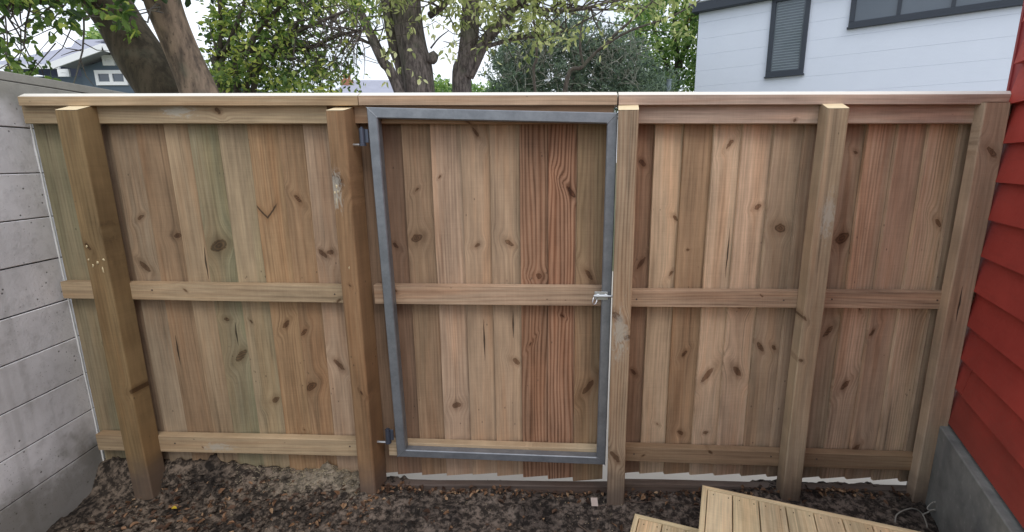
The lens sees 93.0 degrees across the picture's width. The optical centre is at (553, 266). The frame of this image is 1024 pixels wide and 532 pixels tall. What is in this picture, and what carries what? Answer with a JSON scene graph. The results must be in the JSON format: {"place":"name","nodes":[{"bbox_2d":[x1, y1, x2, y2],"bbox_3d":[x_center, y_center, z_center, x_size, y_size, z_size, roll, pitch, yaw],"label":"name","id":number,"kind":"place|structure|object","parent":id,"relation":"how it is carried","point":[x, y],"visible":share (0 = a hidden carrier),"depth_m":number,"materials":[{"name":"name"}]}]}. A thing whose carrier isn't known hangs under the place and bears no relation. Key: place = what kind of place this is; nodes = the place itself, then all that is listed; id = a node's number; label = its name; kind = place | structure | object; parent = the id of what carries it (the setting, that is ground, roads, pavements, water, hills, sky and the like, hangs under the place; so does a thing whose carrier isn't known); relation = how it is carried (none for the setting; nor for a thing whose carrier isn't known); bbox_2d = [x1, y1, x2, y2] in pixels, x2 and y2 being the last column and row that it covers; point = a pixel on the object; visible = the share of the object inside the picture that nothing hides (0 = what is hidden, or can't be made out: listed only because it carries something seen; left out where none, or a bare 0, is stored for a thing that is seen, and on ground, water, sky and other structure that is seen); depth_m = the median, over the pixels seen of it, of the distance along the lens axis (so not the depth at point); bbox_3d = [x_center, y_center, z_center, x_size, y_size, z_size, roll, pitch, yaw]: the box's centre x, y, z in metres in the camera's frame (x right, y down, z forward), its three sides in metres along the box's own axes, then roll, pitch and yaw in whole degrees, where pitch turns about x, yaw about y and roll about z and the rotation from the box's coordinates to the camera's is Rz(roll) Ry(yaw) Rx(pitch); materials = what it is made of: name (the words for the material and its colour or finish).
{"place":"outdoors","nodes":[
{"label":"outdoors","id":0,"kind":"place"},
{"bbox_2d":[0,39,286,92],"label":"grey house","id":1,"kind":"structure","parent":0,"point":[102,70],"depth_m":16.03,"materials":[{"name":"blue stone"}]},
{"bbox_2d":[57,69,70,76],"bbox_3d":[-16.206,-6.415,16.031,0.386,0.235,0.060,1,12,2],"label":"window","id":2,"kind":"structure","parent":1,"relation":"in","point":[61,72],"depth_m":16.01,"materials":[{"name":"white"}]},
{"bbox_2d":[101,55,115,65],"bbox_3d":[-14.582,-6.769,15.880,0.411,0.325,0.060,1,12,2],"label":"window","id":3,"kind":"structure","parent":1,"relation":"in","point":[107,60],"depth_m":15.87,"materials":[{"name":"white"}]},
{"bbox_2d":[94,70,128,84],"bbox_3d":[-14.598,-6.240,15.995,1.088,0.469,0.060,1,12,2],"label":"window","id":4,"kind":"structure","parent":1,"relation":"in","point":[102,77],"depth_m":15.99,"materials":[{"name":"white"}]},
{"bbox_2d":[0,0,696,159],"label":"sky","id":5,"kind":"structure","parent":0,"point":[442,67],"materials":[{"name":"white"}]},
{"bbox_2d":[334,75,393,92],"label":"grey roofed house","id":6,"kind":"structure","parent":0,"point":[372,86],"depth_m":26.71,"materials":[{"name":"grey"}]},
{"bbox_2d":[433,73,501,92],"bbox_3d":[-3.485,-6.905,19.142,3.694,1.678,2.770,1,12,2],"label":"hedge","id":7,"kind":"object","parent":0,"point":[445,86],"visible":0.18,"depth_m":18.69,"materials":[{"name":"green plant"}]},
{"bbox_2d":[46,453,938,531],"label":"soil","id":8,"kind":"structure","parent":0,"point":[112,477],"depth_m":2.49,"materials":[{"name":"brown soil"}]},
{"bbox_2d":[18,93,386,499],"bbox_3d":[-1.724,0.314,2.497,1.668,2.295,0.199,1,12,2],"label":"wooden fence","id":9,"kind":"object","parent":8,"relation":"on","point":[216,286],"visible":0.98,"depth_m":2.46,"materials":[{"name":"beige wood"}]},
{"bbox_2d":[67,461,653,531],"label":"wood chips","id":10,"kind":"object","parent":8,"relation":"on","point":[323,470],"visible":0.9,"depth_m":2.65,"materials":[{"name":"brown wood"}]},
{"bbox_2d":[352,92,617,480],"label":"gate","id":11,"kind":"structure","parent":8,"relation":"on","point":[490,222],"depth_m":2.41,"materials":[{"name":"wood"}]},
{"bbox_2d":[70,467,908,531],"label":"soil clods","id":12,"kind":"object","parent":8,"relation":"on","point":[259,497],"visible":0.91,"depth_m":2.51,"materials":[{"name":"brown soil"}]},
{"bbox_2d":[385,480,606,493],"bbox_3d":[-0.332,1.251,2.662,1.279,0.177,0.046,1,12,2],"label":"plinth board","id":13,"kind":"object","parent":8,"relation":"on","point":[577,487],"visible":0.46,"depth_m":2.63,"materials":[{"name":"brown wood"}]},
{"bbox_2d":[80,474,914,531],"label":"leaf litter","id":14,"kind":"object","parent":8,"relation":"on","point":[387,487],"visible":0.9,"depth_m":2.52,"materials":[{"name":"brown plant"}]},
{"bbox_2d":[591,498,597,505],"bbox_3d":[0.213,1.214,2.495,0.041,0.038,0.021,2,12,8],"label":"paper scrap","id":15,"kind":"object","parent":8,"relation":"on","point":[594,501],"visible":1,"depth_m":2.49,"materials":[{"name":"white paper"}]},
{"bbox_2d":[597,500,698,508],"bbox_3d":[0.486,1.226,2.495,0.515,0.025,0.059,1,12,2],"label":"twig","id":16,"kind":"object","parent":8,"relation":"on","point":[643,502],"visible":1,"depth_m":2.51,"materials":[{"name":"brown wood"}]},
{"bbox_2d":[630,514,698,531],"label":"deck platform","id":17,"kind":"structure","parent":8,"relation":"on","point":[641,523],"depth_m":2.13,"materials":[{"name":"beige wood"}]},
{"bbox_2d":[698,485,919,531],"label":"deck platform","id":18,"kind":"structure","parent":8,"relation":"on","point":[721,510],"depth_m":1.95,"materials":[{"name":"beige wood"}]},
{"bbox_2d":[607,91,1011,505],"bbox_3d":[1.180,0.351,2.370,1.799,2.295,0.199,1,12,2],"label":"wooden fence","id":19,"kind":"object","parent":8,"relation":"on","point":[794,277],"visible":0.95,"depth_m":2.34,"materials":[{"name":"brown wood"}]},
{"bbox_2d":[894,501,935,527],"bbox_3d":[1.732,1.175,2.273,0.320,0.072,0.079,-5,13,-23],"label":"cable","id":20,"kind":"object","parent":8,"relation":"on","point":[931,510],"visible":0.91,"depth_m":2.31,"materials":[{"name":"grey plastic"}]},
{"bbox_2d":[612,180,615,270],"bbox_3d":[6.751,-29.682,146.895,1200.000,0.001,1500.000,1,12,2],"label":"ground","id":21,"kind":"structure","parent":0,"point":[614,229],"depth_m":15.75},
{"bbox_2d":[0,71,124,531],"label":"block wall","id":22,"kind":"structure","parent":21,"relation":"on","point":[52,456],"depth_m":2.38,"materials":[{"name":"grey concrete"}]},
{"bbox_2d":[78,27,102,39],"bbox_3d":[-27.442,-9.590,29.898,5.068,10.146,2.430,12,17,43],"label":"tree","id":23,"kind":"object","parent":21,"relation":"on","point":[92,33],"visible":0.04,"depth_m":28.33,"materials":[{"name":"green plant"}]},
{"bbox_2d":[0,0,218,92],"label":"tree","id":24,"kind":"object","parent":21,"relation":"on","point":[171,60],"visible":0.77,"depth_m":3.55,"materials":[{"name":"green plant"}]},
{"bbox_2d":[195,0,383,92],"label":"leafy shrub","id":25,"kind":"object","parent":21,"relation":"on","point":[287,44],"visible":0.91,"depth_m":4.38,"materials":[{"name":"green plant"}]},
{"bbox_2d":[277,0,695,92],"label":"tree","id":26,"kind":"object","parent":21,"relation":"on","point":[413,60],"visible":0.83,"depth_m":5.89,"materials":[{"name":"green plant"}]},
{"bbox_2d":[474,2,687,112],"bbox_3d":[0.456,-2.937,10.485,4.951,5.588,3.935,1,12,2],"label":"conifer shrub","id":27,"kind":"object","parent":21,"relation":"on","point":[611,71],"visible":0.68,"depth_m":9.17,"materials":[{"name":"green plant"}]},
{"bbox_2d":[532,0,700,91],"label":"bare sapling","id":28,"kind":"object","parent":21,"relation":"on","point":[575,68],"visible":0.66,"depth_m":7.83,"materials":[{"name":"brown plant"}]},
{"bbox_2d":[613,0,698,91],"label":"tree","id":29,"kind":"object","parent":21,"relation":"on","point":[676,51],"visible":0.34,"depth_m":13.11,"materials":[{"name":"green plant"}]},
{"bbox_2d":[666,79,671,91],"bbox_3d":[2.236,-1.810,9.747,0.106,3.694,0.106,1,12,2],"label":"pole","id":30,"kind":"object","parent":21,"relation":"on","point":[668,84],"visible":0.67,"depth_m":9.34,"materials":[{"name":"grey metal"}]},
{"bbox_2d":[906,1,1023,531],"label":"red house","id":31,"kind":"structure","parent":21,"relation":"on","point":[976,482],"depth_m":2.03,"materials":[{"name":"paint"}]},
{"bbox_2d":[386,271,906,484],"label":"driveway","id":32,"kind":"structure","parent":0,"point":[655,475],"depth_m":2.84,"materials":[{"name":"grey concrete"}]},
{"bbox_2d":[689,0,1023,91],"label":"white house","id":33,"kind":"structure","parent":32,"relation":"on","point":[838,45],"depth_m":9.26,"materials":[{"name":"paint"}]},
{"bbox_2d":[764,0,810,78],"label":"window","id":34,"kind":"structure","parent":33,"relation":"in","point":[789,21],"depth_m":9.90,"materials":[{"name":"grey"}]},
{"bbox_2d":[847,0,1023,29],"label":"window","id":35,"kind":"structure","parent":33,"relation":"in","point":[863,13],"depth_m":8.67,"materials":[{"name":"grey"}]}
]}

